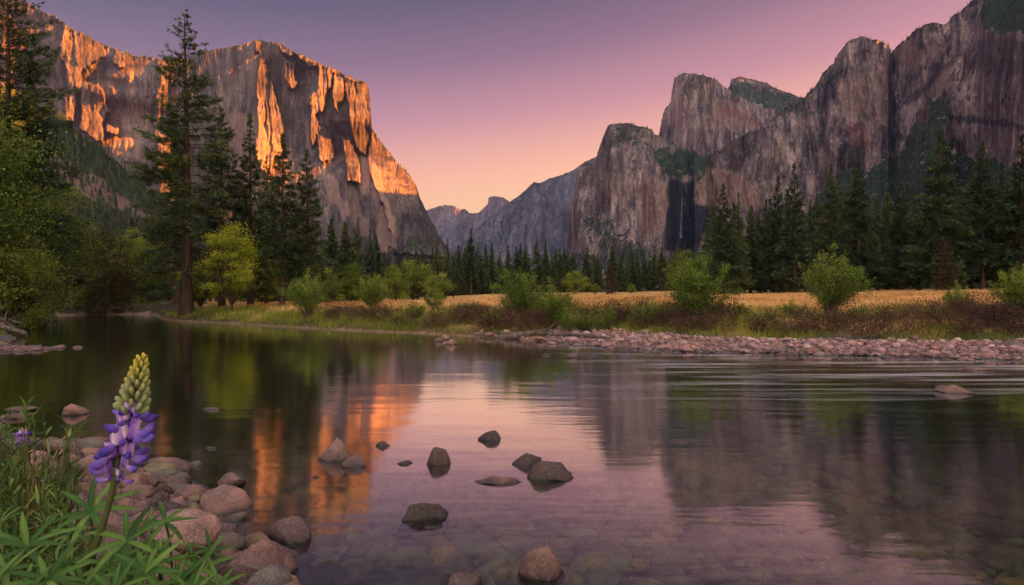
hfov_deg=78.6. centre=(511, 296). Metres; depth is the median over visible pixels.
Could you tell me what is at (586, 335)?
driftwood log
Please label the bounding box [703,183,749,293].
fir tree
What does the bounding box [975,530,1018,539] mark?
river stone
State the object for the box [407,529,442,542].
river stone
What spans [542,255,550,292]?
fir tree
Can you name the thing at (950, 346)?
cobble
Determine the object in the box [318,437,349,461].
rock
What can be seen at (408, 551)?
river stone
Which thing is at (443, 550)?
river stone
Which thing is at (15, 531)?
herb plant
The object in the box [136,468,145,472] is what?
rock
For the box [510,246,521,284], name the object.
fir tree
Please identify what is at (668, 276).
fir tree
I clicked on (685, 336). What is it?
cobble
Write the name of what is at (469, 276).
fir tree
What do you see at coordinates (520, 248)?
fir tree
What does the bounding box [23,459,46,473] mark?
rock
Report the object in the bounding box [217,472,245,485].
rock
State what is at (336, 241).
fir tree
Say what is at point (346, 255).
fir tree
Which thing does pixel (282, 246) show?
pine tree
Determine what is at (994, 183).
fir tree
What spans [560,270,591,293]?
round tree
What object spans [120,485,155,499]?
rock
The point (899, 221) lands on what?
fir tree
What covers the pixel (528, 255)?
fir tree
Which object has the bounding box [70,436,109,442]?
rock
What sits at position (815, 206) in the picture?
fir tree
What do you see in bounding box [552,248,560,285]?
fir tree
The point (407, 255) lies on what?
fir tree
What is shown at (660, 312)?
willow shrub
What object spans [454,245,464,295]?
fir tree
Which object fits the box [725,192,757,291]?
fir tree
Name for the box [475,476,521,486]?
rock
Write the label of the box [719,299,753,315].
willow shrub
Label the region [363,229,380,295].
fir tree
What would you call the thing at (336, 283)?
round tree
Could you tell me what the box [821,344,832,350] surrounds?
cobble
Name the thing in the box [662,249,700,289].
round tree
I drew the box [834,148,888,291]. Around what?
fir tree
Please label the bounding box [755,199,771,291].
fir tree
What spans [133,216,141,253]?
fir tree
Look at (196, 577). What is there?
lupine plant
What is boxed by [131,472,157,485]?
rock
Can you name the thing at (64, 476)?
herb plant
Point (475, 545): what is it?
river stone
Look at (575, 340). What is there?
cobble
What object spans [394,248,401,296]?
fir tree
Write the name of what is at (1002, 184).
fir tree
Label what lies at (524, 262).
fir tree
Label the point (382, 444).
rock
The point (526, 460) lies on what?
rock
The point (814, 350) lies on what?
cobble
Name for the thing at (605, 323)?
willow shrub
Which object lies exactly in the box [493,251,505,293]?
fir tree
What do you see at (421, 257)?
fir tree
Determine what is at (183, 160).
pine tree
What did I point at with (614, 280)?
conifer tree
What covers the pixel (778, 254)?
fir tree
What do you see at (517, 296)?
willow shrub
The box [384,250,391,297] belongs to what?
fir tree
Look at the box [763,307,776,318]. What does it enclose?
willow shrub
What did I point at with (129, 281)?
conifer tree
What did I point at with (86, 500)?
rock
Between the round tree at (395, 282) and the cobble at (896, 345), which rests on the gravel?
the cobble at (896, 345)
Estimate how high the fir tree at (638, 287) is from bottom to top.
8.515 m
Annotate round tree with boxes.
[310,267,351,302]
[332,262,367,300]
[382,264,413,300]
[386,258,439,299]
[422,271,457,298]
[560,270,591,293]
[589,284,600,293]
[626,283,636,292]
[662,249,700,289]
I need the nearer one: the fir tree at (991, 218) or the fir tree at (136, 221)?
the fir tree at (991, 218)
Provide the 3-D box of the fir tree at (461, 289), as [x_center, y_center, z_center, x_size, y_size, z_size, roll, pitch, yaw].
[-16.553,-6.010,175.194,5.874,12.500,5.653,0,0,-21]
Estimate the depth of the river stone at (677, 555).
4.59 m
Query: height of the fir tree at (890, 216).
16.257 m
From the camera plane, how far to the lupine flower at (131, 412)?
0.79 m
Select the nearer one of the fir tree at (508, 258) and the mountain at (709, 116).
the fir tree at (508, 258)
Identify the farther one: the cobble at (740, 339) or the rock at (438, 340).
the rock at (438, 340)
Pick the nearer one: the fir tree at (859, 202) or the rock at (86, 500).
the rock at (86, 500)
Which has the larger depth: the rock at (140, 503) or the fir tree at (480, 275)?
the fir tree at (480, 275)
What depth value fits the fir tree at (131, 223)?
70.04 m
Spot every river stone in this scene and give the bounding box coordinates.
[280,501,316,518]
[339,489,381,507]
[357,530,397,546]
[367,482,386,489]
[378,502,403,515]
[396,547,418,555]
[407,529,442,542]
[432,541,465,569]
[448,506,469,515]
[452,532,503,559]
[477,510,524,540]
[485,486,520,501]
[485,553,520,562]
[498,533,534,547]
[509,542,574,566]
[509,561,570,584]
[531,511,567,522]
[559,526,598,544]
[581,569,621,584]
[637,538,665,547]
[647,564,678,581]
[661,545,699,574]
[674,495,713,510]
[702,515,722,525]
[736,545,772,567]
[739,498,775,520]
[770,565,788,578]
[797,530,844,550]
[839,514,881,539]
[861,547,890,562]
[893,523,954,553]
[902,543,933,560]
[914,563,948,572]
[966,582,989,584]
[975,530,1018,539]
[979,543,1023,562]
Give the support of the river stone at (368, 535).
on the ground at (624, 501)
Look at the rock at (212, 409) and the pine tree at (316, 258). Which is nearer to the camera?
the rock at (212, 409)
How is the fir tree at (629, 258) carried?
on the ground at (624, 501)
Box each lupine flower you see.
[14,426,31,482]
[76,352,157,582]
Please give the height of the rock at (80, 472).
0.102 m
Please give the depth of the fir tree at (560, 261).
184.44 m
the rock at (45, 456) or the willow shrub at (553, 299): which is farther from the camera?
the willow shrub at (553, 299)
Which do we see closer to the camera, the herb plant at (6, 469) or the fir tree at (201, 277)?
the herb plant at (6, 469)
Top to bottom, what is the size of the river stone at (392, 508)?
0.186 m
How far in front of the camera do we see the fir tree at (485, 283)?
169.92 m
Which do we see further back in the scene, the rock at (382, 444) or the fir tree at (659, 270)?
the fir tree at (659, 270)
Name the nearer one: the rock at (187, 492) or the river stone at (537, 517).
the rock at (187, 492)
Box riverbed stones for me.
[0,342,1023,584]
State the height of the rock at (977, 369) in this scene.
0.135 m
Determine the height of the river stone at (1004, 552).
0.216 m
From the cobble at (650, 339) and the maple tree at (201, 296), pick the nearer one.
the cobble at (650, 339)
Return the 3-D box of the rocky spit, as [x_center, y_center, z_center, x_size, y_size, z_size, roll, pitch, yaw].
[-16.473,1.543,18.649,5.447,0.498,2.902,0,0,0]
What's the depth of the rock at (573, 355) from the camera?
16.24 m
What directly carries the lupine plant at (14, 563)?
on the ground at (624, 501)
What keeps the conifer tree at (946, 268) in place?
on the ground at (624, 501)
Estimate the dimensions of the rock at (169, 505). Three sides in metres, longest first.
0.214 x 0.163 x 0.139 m
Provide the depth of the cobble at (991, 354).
15.92 m
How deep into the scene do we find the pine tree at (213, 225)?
48.82 m
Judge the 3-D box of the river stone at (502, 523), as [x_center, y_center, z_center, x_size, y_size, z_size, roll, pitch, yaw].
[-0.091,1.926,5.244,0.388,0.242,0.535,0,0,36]
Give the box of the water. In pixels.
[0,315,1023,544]
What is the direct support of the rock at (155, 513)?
on the ground at (624, 501)
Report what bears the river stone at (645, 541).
on the ground at (624, 501)
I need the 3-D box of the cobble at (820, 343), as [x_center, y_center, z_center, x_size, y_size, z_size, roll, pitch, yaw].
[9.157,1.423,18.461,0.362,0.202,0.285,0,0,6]
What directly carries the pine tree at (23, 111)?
on the ground at (624, 501)
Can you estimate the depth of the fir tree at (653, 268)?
163.04 m
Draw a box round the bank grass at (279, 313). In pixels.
[162,303,1023,341]
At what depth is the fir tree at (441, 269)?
123.23 m
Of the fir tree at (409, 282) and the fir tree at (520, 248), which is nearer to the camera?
the fir tree at (409, 282)
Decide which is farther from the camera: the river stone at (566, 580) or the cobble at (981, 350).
the cobble at (981, 350)
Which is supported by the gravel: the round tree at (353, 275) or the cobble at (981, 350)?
the cobble at (981, 350)
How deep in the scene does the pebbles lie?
3.83 m
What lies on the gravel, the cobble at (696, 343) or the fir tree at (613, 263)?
the cobble at (696, 343)
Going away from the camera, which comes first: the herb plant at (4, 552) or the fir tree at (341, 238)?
the herb plant at (4, 552)
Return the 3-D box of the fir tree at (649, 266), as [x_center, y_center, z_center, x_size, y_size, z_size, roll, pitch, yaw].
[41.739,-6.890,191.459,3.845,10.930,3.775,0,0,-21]
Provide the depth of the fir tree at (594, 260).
211.98 m
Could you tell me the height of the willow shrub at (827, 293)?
3.031 m
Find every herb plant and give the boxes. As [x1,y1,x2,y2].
[0,396,41,547]
[0,403,62,579]
[0,440,83,582]
[0,523,78,584]
[1,412,88,584]
[4,426,91,584]
[9,464,109,584]
[51,414,89,562]
[52,530,129,583]
[87,566,179,584]
[140,512,205,582]
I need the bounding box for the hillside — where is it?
[0,88,242,266]
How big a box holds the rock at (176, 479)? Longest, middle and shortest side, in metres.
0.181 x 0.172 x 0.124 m
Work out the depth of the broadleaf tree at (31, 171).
35.23 m
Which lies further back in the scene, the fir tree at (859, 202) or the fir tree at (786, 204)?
the fir tree at (859, 202)
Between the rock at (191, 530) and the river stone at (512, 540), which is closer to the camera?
the rock at (191, 530)
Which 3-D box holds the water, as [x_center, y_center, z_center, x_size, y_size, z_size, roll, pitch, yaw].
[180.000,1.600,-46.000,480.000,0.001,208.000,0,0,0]
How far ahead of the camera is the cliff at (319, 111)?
2371.77 m
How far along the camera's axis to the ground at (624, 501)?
21.86 m
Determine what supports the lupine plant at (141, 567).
on the ground at (624, 501)
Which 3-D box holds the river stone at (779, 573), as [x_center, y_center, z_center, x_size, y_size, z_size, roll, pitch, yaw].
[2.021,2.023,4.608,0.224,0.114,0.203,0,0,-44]
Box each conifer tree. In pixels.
[74,219,133,314]
[106,228,142,304]
[603,262,619,293]
[930,236,963,291]
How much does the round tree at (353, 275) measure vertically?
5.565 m
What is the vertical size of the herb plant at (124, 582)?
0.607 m
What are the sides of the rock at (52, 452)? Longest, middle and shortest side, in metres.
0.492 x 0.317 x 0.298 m
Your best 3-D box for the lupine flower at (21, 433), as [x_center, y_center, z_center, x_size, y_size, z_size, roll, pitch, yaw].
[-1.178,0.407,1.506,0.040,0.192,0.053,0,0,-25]
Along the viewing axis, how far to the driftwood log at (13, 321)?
26.75 m
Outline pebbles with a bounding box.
[0,313,426,584]
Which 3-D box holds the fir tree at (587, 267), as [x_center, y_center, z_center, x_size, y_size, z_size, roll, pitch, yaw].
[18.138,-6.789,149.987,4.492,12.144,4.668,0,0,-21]
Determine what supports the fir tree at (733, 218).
on the ground at (624, 501)
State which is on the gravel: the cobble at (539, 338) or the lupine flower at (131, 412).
the cobble at (539, 338)
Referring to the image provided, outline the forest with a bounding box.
[0,0,1023,296]
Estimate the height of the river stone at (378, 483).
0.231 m
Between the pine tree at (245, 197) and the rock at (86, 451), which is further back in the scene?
the pine tree at (245, 197)
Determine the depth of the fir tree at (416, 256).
183.48 m
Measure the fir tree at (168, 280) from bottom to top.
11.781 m
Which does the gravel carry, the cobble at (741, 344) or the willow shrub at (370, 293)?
the cobble at (741, 344)
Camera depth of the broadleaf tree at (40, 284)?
30.00 m
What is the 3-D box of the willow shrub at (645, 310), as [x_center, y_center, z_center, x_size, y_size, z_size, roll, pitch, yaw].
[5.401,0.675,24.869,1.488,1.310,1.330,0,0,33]
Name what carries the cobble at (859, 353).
on the gravel
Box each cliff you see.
[0,0,189,199]
[171,39,463,295]
[567,110,824,291]
[772,0,1023,228]
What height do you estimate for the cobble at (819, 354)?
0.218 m
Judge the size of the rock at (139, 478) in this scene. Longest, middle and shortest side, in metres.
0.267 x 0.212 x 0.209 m
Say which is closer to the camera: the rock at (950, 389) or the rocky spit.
the rock at (950, 389)
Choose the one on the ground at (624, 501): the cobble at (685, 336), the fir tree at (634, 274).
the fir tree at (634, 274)
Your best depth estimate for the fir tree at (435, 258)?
149.79 m
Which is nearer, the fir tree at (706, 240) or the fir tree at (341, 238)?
the fir tree at (341, 238)
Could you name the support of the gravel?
on the ground at (624, 501)
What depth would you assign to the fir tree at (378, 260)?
119.81 m
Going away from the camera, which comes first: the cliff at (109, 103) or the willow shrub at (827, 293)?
the willow shrub at (827, 293)
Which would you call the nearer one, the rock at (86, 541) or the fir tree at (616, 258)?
the rock at (86, 541)
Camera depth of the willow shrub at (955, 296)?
22.42 m
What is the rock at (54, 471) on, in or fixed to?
on the ground at (624, 501)
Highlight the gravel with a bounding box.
[459,322,1023,361]
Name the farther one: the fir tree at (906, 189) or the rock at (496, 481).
the fir tree at (906, 189)
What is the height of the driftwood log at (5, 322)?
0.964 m
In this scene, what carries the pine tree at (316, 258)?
on the ground at (624, 501)
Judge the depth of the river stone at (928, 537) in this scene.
5.44 m
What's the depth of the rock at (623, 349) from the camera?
17.86 m
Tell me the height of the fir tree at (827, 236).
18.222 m
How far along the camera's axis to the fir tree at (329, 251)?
93.12 m
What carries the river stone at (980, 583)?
on the ground at (624, 501)
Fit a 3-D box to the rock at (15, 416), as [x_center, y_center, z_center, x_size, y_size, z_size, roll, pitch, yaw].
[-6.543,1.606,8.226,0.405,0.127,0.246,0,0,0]
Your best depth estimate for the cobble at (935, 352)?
16.49 m
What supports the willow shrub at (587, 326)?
on the ground at (624, 501)
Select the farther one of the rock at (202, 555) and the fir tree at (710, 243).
the fir tree at (710, 243)
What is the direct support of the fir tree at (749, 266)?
on the ground at (624, 501)
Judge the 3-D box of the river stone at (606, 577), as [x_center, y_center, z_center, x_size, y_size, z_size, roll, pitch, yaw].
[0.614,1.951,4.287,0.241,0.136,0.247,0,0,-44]
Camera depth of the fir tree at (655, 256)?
192.01 m
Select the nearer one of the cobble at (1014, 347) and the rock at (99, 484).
the rock at (99, 484)
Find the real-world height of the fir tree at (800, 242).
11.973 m
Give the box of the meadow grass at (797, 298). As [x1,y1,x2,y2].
[194,288,1004,315]
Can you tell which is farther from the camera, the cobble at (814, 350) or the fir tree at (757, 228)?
the fir tree at (757, 228)
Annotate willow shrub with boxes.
[276,266,329,318]
[350,271,389,308]
[396,302,425,314]
[408,301,424,318]
[423,288,446,309]
[481,305,508,325]
[490,266,547,320]
[523,277,584,328]
[556,306,578,331]
[571,310,600,331]
[594,305,615,328]
[628,298,665,327]
[654,302,680,319]
[663,251,743,320]
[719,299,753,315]
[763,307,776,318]
[776,301,808,317]
[797,242,875,314]
[847,300,872,321]
[875,303,893,317]
[917,304,939,317]
[941,280,972,311]
[983,261,1023,316]
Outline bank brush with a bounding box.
[300,290,1023,339]
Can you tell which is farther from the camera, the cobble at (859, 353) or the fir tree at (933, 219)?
the fir tree at (933, 219)
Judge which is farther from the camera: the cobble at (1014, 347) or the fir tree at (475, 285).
the fir tree at (475, 285)
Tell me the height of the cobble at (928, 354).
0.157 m
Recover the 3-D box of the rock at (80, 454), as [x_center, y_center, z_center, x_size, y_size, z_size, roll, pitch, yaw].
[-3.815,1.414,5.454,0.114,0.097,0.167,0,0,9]
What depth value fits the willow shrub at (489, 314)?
25.54 m
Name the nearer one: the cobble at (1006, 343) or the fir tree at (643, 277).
the cobble at (1006, 343)
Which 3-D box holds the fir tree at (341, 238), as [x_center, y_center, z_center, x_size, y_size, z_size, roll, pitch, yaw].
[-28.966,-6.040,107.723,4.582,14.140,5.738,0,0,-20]
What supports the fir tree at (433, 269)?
on the ground at (624, 501)
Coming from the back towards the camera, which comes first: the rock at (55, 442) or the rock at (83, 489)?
the rock at (55, 442)
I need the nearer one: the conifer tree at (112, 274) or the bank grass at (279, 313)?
the bank grass at (279, 313)
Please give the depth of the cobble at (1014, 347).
17.39 m
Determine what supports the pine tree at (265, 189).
on the ground at (624, 501)
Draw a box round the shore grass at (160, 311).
[0,302,236,337]
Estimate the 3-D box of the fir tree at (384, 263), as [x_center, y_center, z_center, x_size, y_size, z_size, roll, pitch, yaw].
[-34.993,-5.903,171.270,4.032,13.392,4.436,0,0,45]
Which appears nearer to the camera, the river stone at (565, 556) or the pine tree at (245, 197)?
the river stone at (565, 556)
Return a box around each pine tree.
[0,0,96,317]
[123,9,242,315]
[144,115,200,303]
[192,106,253,307]
[224,112,271,305]
[246,132,317,307]
[247,154,285,303]
[284,149,336,296]
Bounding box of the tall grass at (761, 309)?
[332,298,1023,322]
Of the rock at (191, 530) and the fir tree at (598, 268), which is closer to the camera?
the rock at (191, 530)
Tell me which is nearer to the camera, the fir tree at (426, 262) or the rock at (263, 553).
the rock at (263, 553)
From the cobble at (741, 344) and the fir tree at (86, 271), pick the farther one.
the fir tree at (86, 271)
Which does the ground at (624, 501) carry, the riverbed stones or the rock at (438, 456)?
the riverbed stones
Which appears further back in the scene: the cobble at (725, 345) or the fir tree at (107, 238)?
the fir tree at (107, 238)
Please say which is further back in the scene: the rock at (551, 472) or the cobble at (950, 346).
the cobble at (950, 346)
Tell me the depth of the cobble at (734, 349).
17.67 m
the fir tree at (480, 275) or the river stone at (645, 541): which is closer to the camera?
the river stone at (645, 541)
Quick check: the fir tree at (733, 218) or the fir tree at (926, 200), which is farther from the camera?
the fir tree at (926, 200)
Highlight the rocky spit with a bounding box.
[0,344,65,352]
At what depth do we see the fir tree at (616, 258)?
232.10 m
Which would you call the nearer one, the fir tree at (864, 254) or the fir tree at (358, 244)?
the fir tree at (864, 254)
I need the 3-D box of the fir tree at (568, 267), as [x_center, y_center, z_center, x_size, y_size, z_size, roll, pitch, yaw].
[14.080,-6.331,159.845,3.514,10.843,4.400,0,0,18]
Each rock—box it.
[1,413,28,419]
[1,436,60,458]
[4,406,37,411]
[12,450,51,463]
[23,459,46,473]
[36,521,89,549]
[49,439,75,452]
[50,461,74,478]
[55,451,80,461]
[62,404,90,415]
[65,506,101,531]
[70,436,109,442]
[74,451,85,458]
[76,455,93,468]
[76,468,84,476]
[79,483,89,492]
[81,447,98,455]
[81,459,112,483]
[83,539,146,567]
[84,499,111,510]
[86,488,116,501]
[96,483,106,487]
[106,511,134,533]
[116,497,133,514]
[120,473,149,487]
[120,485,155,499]
[121,469,135,475]
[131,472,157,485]
[132,510,160,534]
[134,501,149,506]
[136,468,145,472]
[136,550,188,584]
[147,457,192,470]
[147,508,221,553]
[149,492,170,506]
[154,475,167,483]
[154,485,173,493]
[154,501,186,511]
[164,476,188,483]
[169,496,186,506]
[178,484,206,500]
[197,545,216,557]
[199,484,253,515]
[202,407,219,410]
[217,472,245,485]
[217,563,258,584]
[221,522,235,532]
[232,538,298,576]
[265,516,314,551]
[291,575,299,583]
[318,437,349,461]
[340,454,365,467]
[376,441,389,446]
[397,460,412,465]
[397,503,449,533]
[423,524,443,529]
[427,447,450,465]
[433,338,442,341]
[441,335,450,339]
[445,339,458,344]
[447,572,481,584]
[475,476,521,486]
[478,430,500,440]
[511,453,541,477]
[517,546,564,584]
[527,461,590,499]
[567,352,578,357]
[614,345,633,352]
[785,352,794,356]
[935,385,974,393]
[962,367,996,370]
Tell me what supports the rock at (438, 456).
on the water
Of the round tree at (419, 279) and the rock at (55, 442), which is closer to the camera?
the rock at (55, 442)
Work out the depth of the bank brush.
22.43 m
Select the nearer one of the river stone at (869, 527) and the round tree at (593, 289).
the river stone at (869, 527)
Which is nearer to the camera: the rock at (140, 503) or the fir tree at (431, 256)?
the rock at (140, 503)
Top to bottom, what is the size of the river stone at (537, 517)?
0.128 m
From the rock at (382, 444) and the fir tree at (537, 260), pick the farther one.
the fir tree at (537, 260)
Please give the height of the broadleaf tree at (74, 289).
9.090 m
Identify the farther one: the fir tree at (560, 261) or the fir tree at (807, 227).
the fir tree at (560, 261)
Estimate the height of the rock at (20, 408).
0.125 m
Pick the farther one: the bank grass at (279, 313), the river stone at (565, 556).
the bank grass at (279, 313)
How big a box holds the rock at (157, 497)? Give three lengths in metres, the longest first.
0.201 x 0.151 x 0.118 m
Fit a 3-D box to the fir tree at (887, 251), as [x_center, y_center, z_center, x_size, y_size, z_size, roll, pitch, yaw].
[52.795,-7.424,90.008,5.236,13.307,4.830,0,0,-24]
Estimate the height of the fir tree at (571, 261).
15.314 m
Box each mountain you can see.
[426,205,476,256]
[454,157,595,294]
[465,196,508,235]
[659,73,779,157]
[728,77,803,111]
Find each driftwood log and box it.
[0,301,23,324]
[0,309,15,326]
[0,321,28,335]
[498,321,586,338]
[571,332,608,338]
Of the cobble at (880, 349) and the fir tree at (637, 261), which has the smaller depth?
the cobble at (880, 349)
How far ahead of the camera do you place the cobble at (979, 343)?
18.43 m
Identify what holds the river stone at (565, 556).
on the ground at (624, 501)
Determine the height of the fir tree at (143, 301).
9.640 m
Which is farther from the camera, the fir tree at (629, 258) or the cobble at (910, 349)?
the fir tree at (629, 258)
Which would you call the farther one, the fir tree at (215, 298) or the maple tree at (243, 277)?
the fir tree at (215, 298)
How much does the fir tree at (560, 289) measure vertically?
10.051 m
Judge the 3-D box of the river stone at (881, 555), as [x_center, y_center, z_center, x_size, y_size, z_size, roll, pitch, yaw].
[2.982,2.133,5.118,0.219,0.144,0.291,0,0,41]
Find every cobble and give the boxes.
[534,336,544,340]
[572,338,579,344]
[648,337,659,341]
[681,335,690,338]
[681,347,690,351]
[691,342,700,345]
[720,344,729,348]
[731,346,738,351]
[736,337,744,341]
[738,342,745,346]
[774,348,786,352]
[802,343,811,348]
[806,348,818,353]
[813,352,824,355]
[816,341,828,346]
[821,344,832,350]
[857,351,864,355]
[875,339,887,342]
[875,347,885,352]
[890,343,900,347]
[904,347,914,352]
[920,352,932,357]
[927,350,939,354]
[929,345,938,349]
[943,344,955,349]
[957,347,967,350]
[957,356,968,359]
[973,341,983,345]
[979,348,988,352]
[984,351,996,357]
[1002,341,1018,345]
[1009,345,1020,349]
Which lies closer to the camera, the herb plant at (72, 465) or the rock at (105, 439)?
the herb plant at (72, 465)
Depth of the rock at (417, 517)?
4.49 m
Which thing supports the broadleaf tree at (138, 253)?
on the ground at (624, 501)
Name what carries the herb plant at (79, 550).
on the ground at (624, 501)
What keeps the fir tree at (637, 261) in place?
on the ground at (624, 501)
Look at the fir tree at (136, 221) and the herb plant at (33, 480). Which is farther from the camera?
the fir tree at (136, 221)
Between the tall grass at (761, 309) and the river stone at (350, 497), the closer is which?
the river stone at (350, 497)
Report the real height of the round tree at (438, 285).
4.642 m
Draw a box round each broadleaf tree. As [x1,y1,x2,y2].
[0,85,108,314]
[0,102,69,289]
[0,173,130,319]
[0,227,93,329]
[41,217,138,306]
[99,226,173,302]
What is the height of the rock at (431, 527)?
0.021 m
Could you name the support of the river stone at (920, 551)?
on the ground at (624, 501)
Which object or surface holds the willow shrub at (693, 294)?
on the ground at (624, 501)
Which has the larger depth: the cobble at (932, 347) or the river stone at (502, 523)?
the cobble at (932, 347)
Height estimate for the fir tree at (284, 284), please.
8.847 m
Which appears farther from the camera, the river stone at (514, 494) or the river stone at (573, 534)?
the river stone at (514, 494)
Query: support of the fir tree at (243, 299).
on the ground at (624, 501)
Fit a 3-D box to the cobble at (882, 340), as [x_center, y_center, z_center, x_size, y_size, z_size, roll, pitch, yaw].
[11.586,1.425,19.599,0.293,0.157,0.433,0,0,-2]
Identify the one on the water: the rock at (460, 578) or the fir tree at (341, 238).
the rock at (460, 578)
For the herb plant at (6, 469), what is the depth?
1.22 m
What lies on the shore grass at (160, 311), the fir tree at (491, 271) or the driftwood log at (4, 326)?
the driftwood log at (4, 326)
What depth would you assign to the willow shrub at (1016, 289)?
21.50 m
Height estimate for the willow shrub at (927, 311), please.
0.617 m
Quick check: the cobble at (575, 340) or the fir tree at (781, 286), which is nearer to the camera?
the cobble at (575, 340)
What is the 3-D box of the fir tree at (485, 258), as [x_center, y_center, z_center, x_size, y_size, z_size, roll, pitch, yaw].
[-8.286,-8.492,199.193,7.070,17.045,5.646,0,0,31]
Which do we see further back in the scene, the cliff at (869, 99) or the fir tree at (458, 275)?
the cliff at (869, 99)
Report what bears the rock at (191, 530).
on the pebbles
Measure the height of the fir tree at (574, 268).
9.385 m
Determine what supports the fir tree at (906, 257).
on the ground at (624, 501)
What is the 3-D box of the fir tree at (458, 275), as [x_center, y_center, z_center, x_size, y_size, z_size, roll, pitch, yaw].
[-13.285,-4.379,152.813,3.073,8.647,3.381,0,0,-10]
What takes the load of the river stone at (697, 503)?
on the ground at (624, 501)
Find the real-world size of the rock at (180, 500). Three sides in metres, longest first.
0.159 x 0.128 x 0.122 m
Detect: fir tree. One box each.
[65,224,99,301]
[100,221,112,286]
[106,236,132,303]
[125,217,143,302]
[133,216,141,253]
[136,234,153,302]
[138,219,170,302]
[154,242,172,299]
[160,230,172,300]
[166,247,181,292]
[194,243,209,300]
[213,220,233,301]
[226,230,247,301]
[237,229,284,302]
[272,238,299,301]
[317,251,332,301]
[318,217,344,301]
[326,215,342,298]
[330,221,363,301]
[338,222,352,301]
[352,217,368,299]
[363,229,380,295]
[371,234,384,300]
[382,251,387,273]
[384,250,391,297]
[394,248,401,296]
[405,247,409,271]
[405,257,417,298]
[411,257,423,296]
[413,245,419,271]
[419,247,424,296]
[420,254,431,297]
[426,261,436,297]
[429,248,433,273]
[431,240,441,280]
[438,262,446,297]
[442,239,454,295]
[446,254,463,295]
[450,265,458,297]
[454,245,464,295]
[454,261,462,295]
[461,228,478,294]
[461,247,469,294]
[463,248,480,294]
[466,242,488,294]
[477,254,486,294]
[479,243,495,290]
[480,262,489,293]
[484,242,498,293]
[484,259,501,292]
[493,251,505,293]
[500,269,505,293]
[503,245,513,278]
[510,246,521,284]
[512,243,522,284]
[520,242,531,284]
[520,262,536,291]
[524,245,533,292]
[529,238,544,292]
[538,240,548,284]
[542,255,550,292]
[544,251,558,291]
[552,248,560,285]
[556,248,564,292]
[558,260,569,292]
[561,247,567,290]
[561,251,572,292]
[569,251,580,291]
[569,257,579,291]
[579,243,595,291]
[591,251,597,283]
[593,260,601,291]
[594,258,602,291]
[599,261,603,291]
[602,246,619,291]
[604,243,618,291]
[613,256,629,291]
[621,259,632,291]
[625,243,635,284]
[629,256,638,291]
[633,251,640,291]
[636,264,642,291]
[639,257,651,291]
[645,248,660,290]
[645,256,652,290]
[649,256,659,290]
[653,247,669,290]
[662,255,672,290]
[671,243,679,264]
[696,200,721,285]
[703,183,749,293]
[705,212,730,290]
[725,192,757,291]
[725,205,736,289]
[735,209,768,292]
[741,236,757,288]
[745,205,756,290]
[752,217,767,291]
[755,176,797,292]
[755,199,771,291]
[762,198,774,235]
[763,212,784,292]
[766,211,791,291]
[770,162,816,292]
[770,189,799,253]
[796,220,807,290]
[799,199,821,290]
[806,195,823,257]
[806,209,826,257]
[807,163,850,286]
[832,187,849,228]
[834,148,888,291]
[836,191,862,279]
[848,184,871,240]
[850,211,874,288]
[861,199,898,290]
[866,199,904,266]
[868,187,906,288]
[881,214,912,287]
[882,173,925,289]
[898,129,982,290]
[899,190,932,289]
[901,186,912,240]
[910,195,918,239]
[912,188,935,247]
[932,225,950,260]
[935,201,957,278]
[948,162,992,288]
[950,142,1018,289]
[951,198,979,288]
[976,178,1005,260]
[979,163,1023,287]
[980,134,1023,283]
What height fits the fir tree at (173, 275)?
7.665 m
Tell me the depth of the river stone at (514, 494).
6.24 m
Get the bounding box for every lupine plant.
[0,505,95,584]
[39,476,154,584]
[74,505,186,584]
[125,500,208,584]
[168,528,245,584]
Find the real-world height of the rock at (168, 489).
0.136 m
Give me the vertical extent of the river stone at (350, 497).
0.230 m
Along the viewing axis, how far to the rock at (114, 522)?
3.65 m
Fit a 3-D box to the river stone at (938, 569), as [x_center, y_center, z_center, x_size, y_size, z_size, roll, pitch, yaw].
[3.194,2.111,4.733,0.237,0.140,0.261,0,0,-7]
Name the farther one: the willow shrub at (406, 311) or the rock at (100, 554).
the willow shrub at (406, 311)
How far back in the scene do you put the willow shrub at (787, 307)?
23.90 m
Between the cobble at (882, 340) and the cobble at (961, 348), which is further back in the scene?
the cobble at (882, 340)
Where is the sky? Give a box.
[23,0,971,212]
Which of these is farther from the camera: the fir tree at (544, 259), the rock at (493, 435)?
the fir tree at (544, 259)
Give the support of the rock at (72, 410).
on the water
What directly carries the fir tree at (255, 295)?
on the ground at (624, 501)
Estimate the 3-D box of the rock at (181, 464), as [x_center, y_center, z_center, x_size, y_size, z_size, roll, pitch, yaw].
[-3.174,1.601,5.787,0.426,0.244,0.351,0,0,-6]
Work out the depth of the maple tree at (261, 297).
55.70 m
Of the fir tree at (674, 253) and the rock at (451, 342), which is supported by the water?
the rock at (451, 342)
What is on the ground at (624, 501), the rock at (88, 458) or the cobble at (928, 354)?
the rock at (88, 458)
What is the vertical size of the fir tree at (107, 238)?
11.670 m
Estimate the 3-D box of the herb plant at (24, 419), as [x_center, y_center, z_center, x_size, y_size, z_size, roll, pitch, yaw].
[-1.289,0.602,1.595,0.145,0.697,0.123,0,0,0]
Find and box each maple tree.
[169,264,218,307]
[194,221,262,311]
[245,252,279,302]
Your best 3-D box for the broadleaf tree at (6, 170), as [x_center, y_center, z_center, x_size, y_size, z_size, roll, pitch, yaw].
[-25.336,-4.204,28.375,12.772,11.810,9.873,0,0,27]
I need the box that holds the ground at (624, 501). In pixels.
[0,283,1022,584]
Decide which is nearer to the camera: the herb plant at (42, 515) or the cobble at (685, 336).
the herb plant at (42, 515)
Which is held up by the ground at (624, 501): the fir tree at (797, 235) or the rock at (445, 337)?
the fir tree at (797, 235)

